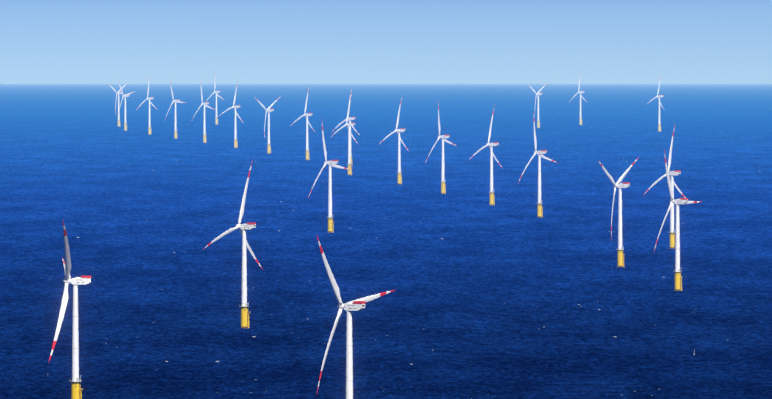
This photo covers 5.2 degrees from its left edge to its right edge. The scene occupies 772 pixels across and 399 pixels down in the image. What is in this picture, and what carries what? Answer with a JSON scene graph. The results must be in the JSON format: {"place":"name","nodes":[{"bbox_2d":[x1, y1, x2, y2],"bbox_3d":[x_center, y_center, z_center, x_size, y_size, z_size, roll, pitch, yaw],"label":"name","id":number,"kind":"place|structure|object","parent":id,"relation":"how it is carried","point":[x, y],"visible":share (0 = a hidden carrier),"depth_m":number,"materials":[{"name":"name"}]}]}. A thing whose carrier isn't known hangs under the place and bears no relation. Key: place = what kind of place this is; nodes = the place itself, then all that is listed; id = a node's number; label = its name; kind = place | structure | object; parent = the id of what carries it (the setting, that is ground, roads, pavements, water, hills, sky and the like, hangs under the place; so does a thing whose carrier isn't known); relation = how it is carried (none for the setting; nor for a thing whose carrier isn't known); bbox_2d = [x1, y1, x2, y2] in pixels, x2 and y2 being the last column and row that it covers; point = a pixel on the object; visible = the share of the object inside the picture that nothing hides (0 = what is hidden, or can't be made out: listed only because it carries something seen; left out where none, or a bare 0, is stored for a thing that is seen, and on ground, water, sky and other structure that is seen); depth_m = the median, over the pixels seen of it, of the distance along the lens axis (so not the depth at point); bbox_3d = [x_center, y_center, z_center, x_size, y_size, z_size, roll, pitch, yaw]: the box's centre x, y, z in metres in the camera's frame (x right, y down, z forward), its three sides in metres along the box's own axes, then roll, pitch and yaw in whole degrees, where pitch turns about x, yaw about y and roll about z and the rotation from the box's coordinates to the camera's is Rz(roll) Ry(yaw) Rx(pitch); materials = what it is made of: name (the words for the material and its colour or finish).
{"place":"outdoors","nodes":[
{"label":"outdoors","id":0,"kind":"place"},
{"bbox_2d":[0,84,771,398],"bbox_3d":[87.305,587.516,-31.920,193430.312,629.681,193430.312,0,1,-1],"label":"sea","id":1,"kind":"structure","parent":0,"point":[509,294],"depth_m":10311.84,"materials":[{"name":"liquid"}]},
{"bbox_2d":[49,222,90,398],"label":"wind turbine","id":2,"kind":"object","parent":1,"relation":"on","point":[76,391],"visible":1,"depth_m":5900.68,"materials":[{"name":"white paint"}]},
{"bbox_2d":[108,83,125,126],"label":"wind turbine","id":3,"kind":"object","parent":1,"relation":"on","point":[118,93],"visible":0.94,"depth_m":22594.88,"materials":[{"name":"white paint"}]},
{"bbox_2d":[118,81,135,130],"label":"wind turbine","id":4,"kind":"object","parent":1,"relation":"on","point":[125,123],"visible":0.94,"depth_m":21623.09,"materials":[{"name":"white paint"}]},
{"bbox_2d":[137,76,157,134],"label":"wind turbine","id":5,"kind":"object","parent":1,"relation":"on","point":[149,127],"visible":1,"depth_m":20743.06,"materials":[{"name":"white paint"}]},
{"bbox_2d":[165,81,185,138],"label":"wind turbine","id":6,"kind":"object","parent":1,"relation":"on","point":[175,122],"visible":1,"depth_m":19940.41,"materials":[{"name":"white paint"}]},
{"bbox_2d":[191,85,214,142],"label":"wind turbine","id":7,"kind":"object","parent":1,"relation":"on","point":[204,126],"visible":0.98,"depth_m":19204.96,"materials":[{"name":"white paint"}]},
{"bbox_2d":[206,71,223,124],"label":"wind turbine","id":8,"kind":"object","parent":1,"relation":"on","point":[216,118],"visible":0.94,"depth_m":23121.66,"materials":[{"name":"white paint"}]},
{"bbox_2d":[218,83,242,147],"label":"wind turbine","id":9,"kind":"object","parent":1,"relation":"on","point":[235,132],"visible":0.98,"depth_m":18367.06,"materials":[{"name":"white paint"}]},
{"bbox_2d":[204,160,262,327],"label":"wind turbine","id":10,"kind":"object","parent":1,"relation":"on","point":[240,227],"visible":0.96,"depth_m":7438.15,"materials":[{"name":"white paint"}]},
{"bbox_2d":[255,97,279,153],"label":"wind turbine","id":11,"kind":"object","parent":1,"relation":"on","point":[268,110],"visible":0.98,"depth_m":17532.54,"materials":[{"name":"white paint"}]},
{"bbox_2d":[291,85,315,159],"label":"wind turbine","id":12,"kind":"object","parent":1,"relation":"on","point":[307,122],"visible":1,"depth_m":16647.15,"materials":[{"name":"white paint"}]},
{"bbox_2d":[308,124,350,232],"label":"wind turbine","id":13,"kind":"object","parent":1,"relation":"on","point":[331,163],"visible":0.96,"depth_m":10798.26,"materials":[{"name":"white paint"}]},
{"bbox_2d":[330,93,358,174],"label":"wind turbine","id":14,"kind":"object","parent":1,"relation":"on","point":[348,125],"visible":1,"depth_m":14929.73,"materials":[{"name":"white paint"}]},
{"bbox_2d":[332,89,358,165],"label":"wind turbine","id":15,"kind":"object","parent":1,"relation":"on","point":[350,118],"visible":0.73,"depth_m":15911.65,"materials":[{"name":"white paint"}]},
{"bbox_2d":[317,236,394,398],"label":"wind turbine","id":16,"kind":"object","parent":1,"relation":"on","point":[354,305],"visible":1,"depth_m":5376.27,"materials":[{"name":"white paint"}]},
{"bbox_2d":[380,98,408,183],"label":"wind turbine","id":17,"kind":"object","parent":1,"relation":"on","point":[399,176],"visible":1,"depth_m":14069.16,"materials":[{"name":"white paint"}]},
{"bbox_2d":[426,102,456,193],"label":"wind turbine","id":18,"kind":"object","parent":1,"relation":"on","point":[443,181],"visible":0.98,"depth_m":13267.11,"materials":[{"name":"white paint"}]},
{"bbox_2d":[468,106,501,204],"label":"wind turbine","id":19,"kind":"object","parent":1,"relation":"on","point":[491,192],"visible":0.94,"depth_m":12416.29,"materials":[{"name":"white paint"}]},
{"bbox_2d":[527,83,544,127],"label":"wind turbine","id":20,"kind":"object","parent":1,"relation":"on","point":[538,94],"visible":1,"depth_m":22232.08,"materials":[{"name":"white paint"}]},
{"bbox_2d":[517,118,557,216],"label":"wind turbine","id":21,"kind":"object","parent":1,"relation":"on","point":[539,203],"visible":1,"depth_m":11641.23,"materials":[{"name":"white paint"}]},
{"bbox_2d":[570,72,586,124],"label":"wind turbine","id":22,"kind":"object","parent":1,"relation":"on","point":[580,117],"visible":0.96,"depth_m":23002.60,"materials":[{"name":"white paint"}]},
{"bbox_2d":[598,159,637,266],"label":"wind turbine","id":23,"kind":"object","parent":1,"relation":"on","point":[620,254],"visible":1,"depth_m":9274.97,"materials":[{"name":"white paint"}]},
{"bbox_2d":[647,74,663,131],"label":"wind turbine","id":24,"kind":"object","parent":1,"relation":"on","point":[659,124],"visible":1,"depth_m":21414.40,"materials":[{"name":"white paint"}]},
{"bbox_2d":[644,126,685,248],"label":"wind turbine","id":25,"kind":"object","parent":1,"relation":"on","point":[672,232],"visible":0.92,"depth_m":10035.84,"materials":[{"name":"white paint"}]},
{"bbox_2d":[654,150,700,290],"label":"wind turbine","id":26,"kind":"object","parent":1,"relation":"on","point":[677,273],"visible":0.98,"depth_m":8464.11,"materials":[{"name":"white paint"}]},
{"bbox_2d":[0,0,771,83],"label":"sky","id":27,"kind":"structure","parent":0,"point":[42,41],"materials":[{"name":"blue"}]}
]}

